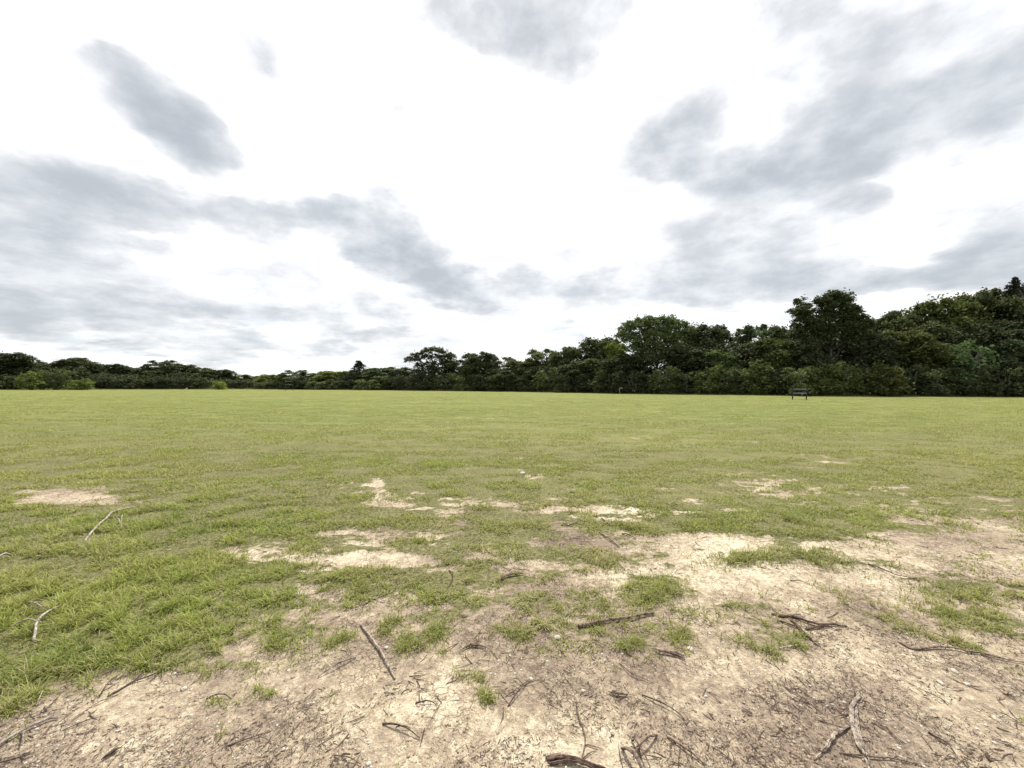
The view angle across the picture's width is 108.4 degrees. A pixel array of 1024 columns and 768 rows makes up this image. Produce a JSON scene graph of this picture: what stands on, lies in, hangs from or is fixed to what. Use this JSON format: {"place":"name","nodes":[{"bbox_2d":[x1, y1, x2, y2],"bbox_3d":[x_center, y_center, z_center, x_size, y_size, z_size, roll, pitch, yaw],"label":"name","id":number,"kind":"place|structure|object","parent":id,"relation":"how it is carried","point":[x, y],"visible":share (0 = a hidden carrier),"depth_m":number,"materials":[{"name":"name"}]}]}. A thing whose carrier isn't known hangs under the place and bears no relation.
{"place":"outdoors","nodes":[
{"label":"outdoors","id":0,"kind":"place"},
{"bbox_2d":[0,386,1023,767],"bbox_3d":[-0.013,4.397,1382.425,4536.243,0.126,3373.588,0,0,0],"label":"ground","id":1,"kind":"structure","parent":0,"point":[362,670],"depth_m":2.67,"materials":[{"name":"plant"}]},
{"bbox_2d":[0,374,26,389],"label":"shrub","id":2,"kind":"object","parent":1,"relation":"on","point":[4,384],"visible":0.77,"depth_m":82.01,"materials":[{"name":"green plant"}]},
{"bbox_2d":[0,351,46,387],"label":"broadleaf tree","id":3,"kind":"object","parent":1,"relation":"on","point":[20,361],"visible":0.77,"depth_m":85.93,"materials":[{"name":"green plant"}]},
{"bbox_2d":[12,371,50,389],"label":"shrub","id":4,"kind":"object","parent":1,"relation":"on","point":[30,381],"visible":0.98,"depth_m":79.64,"materials":[{"name":"green plant"}]},
{"bbox_2d":[37,368,74,389],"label":"shrub","id":5,"kind":"object","parent":1,"relation":"on","point":[54,378],"visible":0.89,"depth_m":82.43,"materials":[{"name":"green plant"}]},
{"bbox_2d":[45,357,108,381],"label":"broadleaf tree","id":6,"kind":"object","parent":1,"relation":"on","point":[75,363],"visible":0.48,"depth_m":94.96,"materials":[{"name":"green plant"}]},
{"bbox_2d":[63,378,94,389],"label":"shrub","id":7,"kind":"object","parent":1,"relation":"on","point":[83,386],"visible":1,"depth_m":81.97,"materials":[{"name":"green plant"}]},
{"bbox_2d":[136,360,176,380],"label":"oak tree","id":8,"kind":"object","parent":1,"relation":"on","point":[145,367],"visible":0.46,"depth_m":101.11,"materials":[{"name":"green plant"}]},
{"bbox_2d":[155,362,202,383],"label":"broadleaf tree","id":9,"kind":"object","parent":1,"relation":"on","point":[182,368],"visible":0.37,"depth_m":102.13,"materials":[{"name":"green plant"}]},
{"bbox_2d":[190,368,240,386],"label":"broadleaf tree","id":10,"kind":"object","parent":1,"relation":"on","point":[225,373],"visible":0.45,"depth_m":104.89,"materials":[{"name":"green plant"}]},
{"bbox_2d":[251,625,299,655],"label":"grass tuft","id":11,"kind":"object","parent":1,"relation":"on","point":[275,646],"visible":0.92,"depth_m":2.15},
{"bbox_2d":[275,370,316,384],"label":"oak tree","id":12,"kind":"object","parent":1,"relation":"on","point":[294,375],"visible":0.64,"depth_m":101.98,"materials":[{"name":"green plant"}]},
{"bbox_2d":[305,370,352,384],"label":"broadleaf tree","id":13,"kind":"object","parent":1,"relation":"on","point":[331,375],"visible":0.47,"depth_m":101.80,"materials":[{"name":"green plant"}]},
{"bbox_2d":[315,623,369,652],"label":"grass tuft","id":14,"kind":"object","parent":1,"relation":"on","point":[342,635],"visible":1,"depth_m":2.18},
{"bbox_2d":[339,360,374,384],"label":"cedar tree","id":15,"kind":"object","parent":1,"relation":"on","point":[358,365],"visible":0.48,"depth_m":100.18,"materials":[{"name":"green plant"}]},
{"bbox_2d":[372,609,408,637],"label":"grass tuft","id":16,"kind":"object","parent":1,"relation":"on","point":[398,619],"visible":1,"depth_m":2.32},
{"bbox_2d":[389,624,436,657],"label":"grass tuft","id":17,"kind":"object","parent":1,"relation":"on","point":[407,640],"visible":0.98,"depth_m":2.14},
{"bbox_2d":[406,371,439,390],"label":"shrub","id":18,"kind":"object","parent":1,"relation":"on","point":[425,384],"visible":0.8,"depth_m":89.27,"materials":[{"name":"green plant"}]},
{"bbox_2d":[403,345,460,381],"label":"oak tree","id":19,"kind":"object","parent":1,"relation":"on","point":[449,356],"visible":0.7,"depth_m":92.72,"materials":[{"name":"green plant"}]},
{"bbox_2d":[410,618,457,646],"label":"grass tuft","id":20,"kind":"object","parent":1,"relation":"on","point":[433,632],"visible":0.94,"depth_m":2.23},
{"bbox_2d":[429,373,466,390],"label":"shrub","id":21,"kind":"object","parent":1,"relation":"on","point":[449,384],"visible":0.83,"depth_m":87.59,"materials":[{"name":"green plant"}]},
{"bbox_2d":[446,660,494,688],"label":"grass tuft","id":22,"kind":"object","parent":1,"relation":"on","point":[481,679],"visible":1,"depth_m":1.91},
{"bbox_2d":[457,351,500,389],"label":"broadleaf tree","id":23,"kind":"object","parent":1,"relation":"on","point":[473,363],"visible":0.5,"depth_m":87.48,"materials":[{"name":"green plant"}]},
{"bbox_2d":[467,371,493,390],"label":"shrub","id":24,"kind":"object","parent":1,"relation":"on","point":[476,383],"visible":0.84,"depth_m":83.89,"materials":[{"name":"green plant"}]},
{"bbox_2d":[471,682,500,707],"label":"grass tuft","id":25,"kind":"object","parent":1,"relation":"on","point":[487,696],"visible":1,"depth_m":1.78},
{"bbox_2d":[3,330,1000,394],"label":"undergrowth","id":26,"kind":"object","parent":1,"relation":"on","point":[262,382],"visible":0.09,"depth_m":73.75,"materials":[{"name":"green plant"}]},
{"bbox_2d":[484,368,523,390],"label":"broadleaf tree","id":27,"kind":"object","parent":1,"relation":"on","point":[501,372],"visible":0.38,"depth_m":82.19,"materials":[{"name":"green plant"}]},
{"bbox_2d":[0,387,1022,396],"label":"tall grass","id":28,"kind":"structure","parent":1,"relation":"on","point":[871,395],"depth_m":70.09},
{"bbox_2d":[0,389,1023,767],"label":"grass","id":29,"kind":"structure","parent":1,"relation":"on","point":[36,665],"depth_m":3.82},
{"bbox_2d":[0,483,1023,767],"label":"wood litter","id":30,"kind":"object","parent":1,"relation":"on","point":[590,707],"visible":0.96,"depth_m":1.65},
{"bbox_2d":[0,494,1023,767],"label":"broken twiglets","id":31,"kind":"object","parent":1,"relation":"on","point":[86,732],"visible":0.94,"depth_m":1.71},
{"bbox_2d":[500,372,529,391],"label":"shrub","id":32,"kind":"object","parent":1,"relation":"on","point":[514,388],"visible":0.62,"depth_m":80.52,"materials":[{"name":"green plant"}]},
{"bbox_2d":[504,359,543,390],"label":"broadleaf tree","id":33,"kind":"object","parent":1,"relation":"on","point":[518,366],"visible":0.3,"depth_m":83.12,"materials":[{"name":"green plant"}]},
{"bbox_2d":[24,523,1023,767],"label":"soil crumbs","id":34,"kind":"object","parent":1,"relation":"on","point":[173,751],"visible":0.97,"depth_m":1.65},
{"bbox_2d":[515,370,544,391],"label":"shrub","id":35,"kind":"object","parent":1,"relation":"on","point":[529,387],"visible":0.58,"depth_m":78.45,"materials":[{"name":"green plant"}]},
{"bbox_2d":[41,459,1023,767],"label":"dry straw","id":36,"kind":"object","parent":1,"relation":"on","point":[557,673],"visible":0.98,"depth_m":1.92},
{"bbox_2d":[524,348,556,369],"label":"oak tree","id":37,"kind":"object","parent":1,"relation":"on","point":[535,355],"visible":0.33,"depth_m":84.02,"materials":[{"name":"green plant"}]},
{"bbox_2d":[531,367,559,391],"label":"shrub","id":38,"kind":"object","parent":1,"relation":"on","point":[549,385],"visible":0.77,"depth_m":76.61,"materials":[{"name":"green plant"}]},
{"bbox_2d":[547,346,589,367],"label":"broadleaf tree","id":39,"kind":"object","parent":1,"relation":"on","point":[570,353],"visible":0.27,"depth_m":79.04,"materials":[{"name":"green plant"}]},
{"bbox_2d":[553,373,583,391],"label":"shrub","id":40,"kind":"object","parent":1,"relation":"on","point":[564,386],"visible":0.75,"depth_m":72.93,"materials":[{"name":"green plant"}]},
{"bbox_2d":[552,360,596,388],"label":"broadleaf tree","id":41,"kind":"object","parent":1,"relation":"on","point":[574,367],"visible":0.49,"depth_m":73.39,"materials":[{"name":"green plant"}]},
{"bbox_2d":[545,753,605,767],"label":"root","id":42,"kind":"object","parent":1,"relation":"on","point":[572,759],"visible":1,"depth_m":1.47,"materials":[{"name":"brown wood"}]},
{"bbox_2d":[571,371,601,392],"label":"shrub","id":43,"kind":"object","parent":1,"relation":"on","point":[583,386],"visible":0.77,"depth_m":71.27,"materials":[{"name":"green plant"}]},
{"bbox_2d":[576,335,620,370],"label":"broadleaf tree","id":44,"kind":"object","parent":1,"relation":"on","point":[592,348],"visible":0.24,"depth_m":77.83,"materials":[{"name":"green plant"}]},
{"bbox_2d":[580,357,626,388],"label":"broadleaf tree","id":45,"kind":"object","parent":1,"relation":"on","point":[595,362],"visible":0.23,"depth_m":72.25,"materials":[{"name":"green plant"}]},
{"bbox_2d":[589,369,621,392],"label":"shrub","id":46,"kind":"object","parent":1,"relation":"on","point":[605,383],"visible":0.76,"depth_m":68.78,"materials":[{"name":"green plant"}]},
{"bbox_2d":[602,340,626,363],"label":"broadleaf tree","id":47,"kind":"object","parent":1,"relation":"on","point":[611,347],"visible":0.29,"depth_m":73.37,"materials":[{"name":"green plant"}]},
{"bbox_2d":[578,612,654,626],"bbox_3d":[0.671,1.495,2.352,0.544,0.030,0.027,0,0,-16],"label":"stick","id":48,"kind":"object","parent":1,"relation":"on","point":[606,620],"visible":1,"depth_m":2.34,"materials":[{"name":"brown wood"}]},
{"bbox_2d":[608,370,643,393],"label":"shrub","id":49,"kind":"object","parent":1,"relation":"on","point":[624,387],"visible":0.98,"depth_m":65.85,"materials":[{"name":"green plant"}]},
{"bbox_2d":[599,353,663,391],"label":"broadleaf tree","id":50,"kind":"object","parent":1,"relation":"on","point":[627,364],"visible":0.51,"depth_m":68.83,"materials":[{"name":"green plant"}]},
{"bbox_2d":[612,632,652,657],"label":"grass tuft","id":51,"kind":"object","parent":1,"relation":"on","point":[625,645],"visible":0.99,"depth_m":2.13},
{"bbox_2d":[621,734,657,767],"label":"root","id":52,"kind":"object","parent":1,"relation":"on","point":[632,752],"visible":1,"depth_m":1.50,"materials":[{"name":"brown wood"}]},
{"bbox_2d":[631,371,662,393],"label":"shrub","id":53,"kind":"object","parent":1,"relation":"on","point":[645,388],"visible":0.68,"depth_m":65.46,"materials":[{"name":"green plant"}]},
{"bbox_2d":[612,314,701,391],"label":"broadleaf tree","id":54,"kind":"object","parent":1,"relation":"on","point":[666,329],"visible":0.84,"depth_m":70.63,"materials":[{"name":"green plant"}]},
{"bbox_2d":[632,580,689,610],"bbox_3d":[1.040,1.479,2.645,0.471,0.112,0.313,0,0,-30],"label":"grass tuft","id":55,"kind":"object","parent":1,"relation":"on","point":[655,592],"visible":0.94,"depth_m":2.63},
{"bbox_2d":[647,364,682,393],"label":"shrub","id":56,"kind":"object","parent":1,"relation":"on","point":[665,382],"visible":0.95,"depth_m":63.48,"materials":[{"name":"green plant"}]},
{"bbox_2d":[659,620,703,650],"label":"grass tuft","id":57,"kind":"object","parent":1,"relation":"on","point":[680,633],"visible":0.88,"depth_m":2.21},
{"bbox_2d":[672,371,703,393],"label":"shrub","id":58,"kind":"object","parent":1,"relation":"on","point":[686,387],"visible":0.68,"depth_m":62.80,"materials":[{"name":"green plant"}]},
{"bbox_2d":[660,345,719,384],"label":"broadleaf tree","id":59,"kind":"object","parent":1,"relation":"on","point":[693,353],"visible":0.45,"depth_m":66.16,"materials":[{"name":"green plant"}]},
{"bbox_2d":[688,367,719,393],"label":"shrub","id":60,"kind":"object","parent":1,"relation":"on","point":[699,387],"visible":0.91,"depth_m":61.47,"materials":[{"name":"green plant"}]},
{"bbox_2d":[666,513,744,530],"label":"grass tuft","id":61,"kind":"object","parent":1,"relation":"on","point":[713,522],"visible":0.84,"depth_m":3.93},
{"bbox_2d":[680,322,732,355],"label":"broadleaf tree","id":62,"kind":"object","parent":1,"relation":"on","point":[711,336],"visible":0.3,"depth_m":69.24,"materials":[{"name":"green plant"}]},
{"bbox_2d":[686,349,742,388],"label":"broadleaf tree","id":63,"kind":"object","parent":1,"relation":"on","point":[727,361],"visible":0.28,"depth_m":63.06,"materials":[{"name":"green plant"}]},
{"bbox_2d":[701,364,741,393],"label":"shrub","id":64,"kind":"object","parent":1,"relation":"on","point":[718,378],"visible":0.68,"depth_m":60.57,"materials":[{"name":"green plant"}]},
{"bbox_2d":[717,329,748,359],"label":"oak tree","id":65,"kind":"object","parent":1,"relation":"on","point":[733,338],"visible":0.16,"depth_m":69.86,"materials":[{"name":"green plant"}]},
{"bbox_2d":[702,546,765,568],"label":"grass tuft","id":66,"kind":"object","parent":1,"relation":"on","point":[734,553],"visible":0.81,"depth_m":3.19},
{"bbox_2d":[721,368,762,394],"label":"shrub","id":67,"kind":"object","parent":1,"relation":"on","point":[737,385],"visible":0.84,"depth_m":59.36,"materials":[{"name":"green plant"}]},
{"bbox_2d":[727,342,769,393],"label":"broadleaf tree","id":68,"kind":"object","parent":1,"relation":"on","point":[755,351],"visible":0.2,"depth_m":62.87,"materials":[{"name":"green plant"}]},
{"bbox_2d":[732,323,773,348],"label":"oak tree","id":69,"kind":"object","parent":1,"relation":"on","point":[749,331],"visible":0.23,"depth_m":67.99,"materials":[{"name":"green plant"}]},
{"bbox_2d":[737,360,783,394],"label":"shrub","id":70,"kind":"object","parent":1,"relation":"on","point":[761,368],"visible":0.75,"depth_m":57.96,"materials":[{"name":"green plant"}]},
{"bbox_2d":[733,629,788,664],"bbox_3d":[1.404,1.483,2.099,0.238,0.093,0.307,0,0,-37],"label":"grass tuft","id":71,"kind":"object","parent":1,"relation":"on","point":[752,643],"visible":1,"depth_m":2.08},
{"bbox_2d":[740,336,801,384],"bbox_3d":[43.769,-3.106,62.646,10.459,10.262,10.528,0,0,-28],"label":"broadleaf tree","id":72,"kind":"object","parent":1,"relation":"on","point":[777,354],"visible":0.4,"depth_m":60.01,"materials":[{"name":"green plant"}]},
{"bbox_2d":[760,365,796,394],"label":"shrub","id":73,"kind":"object","parent":1,"relation":"on","point":[779,383],"visible":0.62,"depth_m":56.91,"materials":[{"name":"green plant"}]},
{"bbox_2d":[765,321,803,359],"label":"broadleaf tree","id":74,"kind":"object","parent":1,"relation":"on","point":[779,332],"visible":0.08,"depth_m":63.91,"materials":[{"name":"green plant"}]},
{"bbox_2d":[764,505,818,528],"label":"grass tuft","id":75,"kind":"object","parent":1,"relation":"on","point":[792,519],"visible":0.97,"depth_m":4.06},
{"bbox_2d":[779,620,818,655],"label":"grass tuft","id":76,"kind":"object","parent":1,"relation":"on","point":[798,642],"visible":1,"depth_m":2.15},
{"bbox_2d":[778,366,820,395],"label":"shrub","id":77,"kind":"object","parent":1,"relation":"on","point":[794,378],"visible":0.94,"depth_m":54.67,"materials":[{"name":"green plant"}]},
{"bbox_2d":[778,336,833,383],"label":"broadleaf tree","id":78,"kind":"object","parent":1,"relation":"on","point":[810,351],"visible":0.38,"depth_m":57.81,"materials":[{"name":"green plant"}]},
{"bbox_2d":[771,613,846,645],"bbox_3d":[1.852,1.502,2.339,0.366,0.029,0.293,0,0,-28],"label":"branch","id":79,"kind":"object","parent":1,"relation":"on","point":[790,616],"visible":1,"depth_m":2.30,"materials":[{"name":"brown wood"}]},
{"bbox_2d":[796,361,837,395],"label":"shrub","id":80,"kind":"object","parent":1,"relation":"on","point":[826,389],"visible":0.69,"depth_m":54.86,"materials":[{"name":"green plant"}]},
{"bbox_2d":[785,288,878,380],"bbox_3d":[52.512,-6.827,60.920,14.272,17.794,6.887,0,0,0],"label":"broadleaf tree","id":81,"kind":"object","parent":1,"relation":"on","point":[843,324],"visible":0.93,"depth_m":60.12,"materials":[{"name":"green plant"}]},
{"bbox_2d":[813,694,871,767],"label":"root","id":82,"kind":"object","parent":1,"relation":"on","point":[853,713],"visible":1,"depth_m":1.59,"materials":[{"name":"brown wood"}]},
{"bbox_2d":[821,360,868,395],"bbox_3d":[48.783,-0.839,55.458,6.755,5.962,5.164,0,0,0],"label":"shrub","id":83,"kind":"object","parent":1,"relation":"on","point":[840,385],"visible":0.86,"depth_m":54.25,"materials":[{"name":"green plant"}]},
{"bbox_2d":[846,366,888,395],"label":"shrub","id":84,"kind":"object","parent":1,"relation":"on","point":[867,390],"visible":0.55,"depth_m":54.98,"materials":[{"name":"green plant"}]},
{"bbox_2d":[842,332,912,383],"bbox_3d":[59.246,-3.220,60.892,9.214,10.658,8.978,0,0,-25],"label":"broadleaf tree","id":85,"kind":"object","parent":1,"relation":"on","point":[879,351],"visible":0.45,"depth_m":58.88,"materials":[{"name":"green plant"}]},
{"bbox_2d":[860,360,916,396],"bbox_3d":[54.934,-0.664,54.198,6.542,5.620,5.094,0,0,0],"label":"shrub","id":86,"kind":"object","parent":1,"relation":"on","point":[892,373],"visible":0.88,"depth_m":53.84,"materials":[{"name":"green plant"}]},
{"bbox_2d":[859,312,918,341],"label":"broadleaf tree","id":87,"kind":"object","parent":1,"relation":"on","point":[885,322],"visible":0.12,"depth_m":63.72,"materials":[{"name":"green plant"}]},
{"bbox_2d":[879,309,923,331],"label":"oak tree","id":88,"kind":"object","parent":1,"relation":"on","point":[913,317],"visible":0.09,"depth_m":63.95,"materials":[{"name":"green plant"}]},
{"bbox_2d":[891,364,933,395],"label":"shrub","id":89,"kind":"object","parent":1,"relation":"on","point":[918,384],"visible":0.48,"depth_m":54.93,"materials":[{"name":"green plant"}]},
{"bbox_2d":[875,327,958,389],"bbox_3d":[64.144,-3.637,60.224,11.467,11.508,11.246,0,0,27],"label":"broadleaf tree","id":90,"kind":"object","parent":1,"relation":"on","point":[913,340],"visible":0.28,"depth_m":57.41,"materials":[{"name":"green plant"}]},
{"bbox_2d":[908,367,957,396],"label":"shrub","id":91,"kind":"object","parent":1,"relation":"on","point":[935,374],"visible":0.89,"depth_m":53.78,"materials":[{"name":"green plant"}]},
{"bbox_2d":[903,319,972,382],"bbox_3d":[69.232,-4.245,61.323,9.849,12.888,9.257,0,0,0],"label":"broadleaf tree","id":92,"kind":"object","parent":1,"relation":"on","point":[932,327],"visible":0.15,"depth_m":59.48,"materials":[{"name":"green plant"}]},
{"bbox_2d":[901,294,995,347],"bbox_3d":[75.011,-6.791,64.041,13.810,18.149,11.668,0,0,-22],"label":"broadleaf tree","id":93,"kind":"object","parent":1,"relation":"on","point":[955,312],"visible":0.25,"depth_m":62.31,"materials":[{"name":"green plant"}]},
{"bbox_2d":[889,578,1008,617],"bbox_3d":[3.154,1.499,2.602,0.567,0.074,0.498,0,0,0],"label":"grass tuft","id":94,"kind":"object","parent":1,"relation":"on","point":[936,594],"visible":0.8,"depth_m":2.67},
{"bbox_2d":[933,362,981,396],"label":"shrub","id":95,"kind":"object","parent":1,"relation":"on","point":[964,387],"visible":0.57,"depth_m":54.10,"materials":[{"name":"green plant"}]},
{"bbox_2d":[897,640,1023,662],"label":"root","id":96,"kind":"object","parent":1,"relation":"on","point":[922,648],"visible":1,"depth_m":2.10,"materials":[{"name":"brown wood"}]},
{"bbox_2d":[926,605,1016,649],"bbox_3d":[2.753,1.491,2.300,0.492,0.074,0.370,0,0,-12],"label":"grass tuft","id":97,"kind":"object","parent":1,"relation":"on","point":[953,614],"visible":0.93,"depth_m":2.30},
{"bbox_2d":[936,326,1008,373],"bbox_3d":[73.416,-3.635,60.537,10.266,11.629,10.003,0,0,25],"label":"broadleaf tree","id":98,"kind":"object","parent":1,"relation":"on","point":[974,336],"visible":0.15,"depth_m":57.89,"materials":[{"name":"green plant"}]},
{"bbox_2d":[938,338,1009,394],"bbox_3d":[68.325,-2.467,55.885,10.211,9.741,5.164,0,0,0],"label":"shrub","id":99,"kind":"object","parent":1,"relation":"on","point":[979,361],"visible":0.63,"depth_m":54.61,"materials":[{"name":"green plant"}]},
{"bbox_2d":[943,287,1015,325],"bbox_3d":[81.865,-7.199,64.089,14.039,19.161,10.884,0,0,0],"label":"broadleaf tree","id":100,"kind":"object","parent":1,"relation":"on","point":[989,308],"visible":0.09,"depth_m":61.83,"materials":[{"name":"green plant"}]},
{"bbox_2d":[958,323,1023,392],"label":"broadleaf tree","id":101,"kind":"object","parent":1,"relation":"on","point":[1016,345],"visible":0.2,"depth_m":55.88,"materials":[{"name":"green plant"}]},
{"bbox_2d":[964,287,1023,328],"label":"oak tree","id":102,"kind":"object","parent":1,"relation":"on","point":[989,297],"visible":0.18,"depth_m":60.41,"materials":[{"name":"green plant"}]},
{"bbox_2d":[966,364,1023,396],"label":"shrub","id":103,"kind":"object","parent":1,"relation":"on","point":[999,389],"visible":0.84,"depth_m":53.48,"materials":[{"name":"green plant"}]},
{"bbox_2d":[984,316,1023,394],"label":"broadleaf tree","id":104,"kind":"object","parent":1,"relation":"on","point":[1006,325],"visible":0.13,"depth_m":57.37,"materials":[{"name":"green plant"}]},
{"bbox_2d":[989,358,1023,396],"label":"shrub","id":105,"kind":"object","parent":1,"relation":"on","point":[1020,379],"visible":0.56,"depth_m":53.74,"materials":[{"name":"green plant"}]},
{"bbox_2d":[993,277,1023,322],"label":"cedar tree","id":106,"kind":"object","parent":1,"relation":"on","point":[1013,286],"visible":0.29,"depth_m":59.88,"materials":[{"name":"green plant"}]},
{"bbox_2d":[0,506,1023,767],"bbox_3d":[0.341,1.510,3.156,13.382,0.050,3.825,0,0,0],"label":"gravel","id":107,"kind":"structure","parent":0,"point":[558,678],"depth_m":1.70,"materials":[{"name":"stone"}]},
{"bbox_2d":[0,0,1023,384],"label":"sky","id":108,"kind":"structure","parent":0,"point":[250,187],"materials":[{"name":"white"}]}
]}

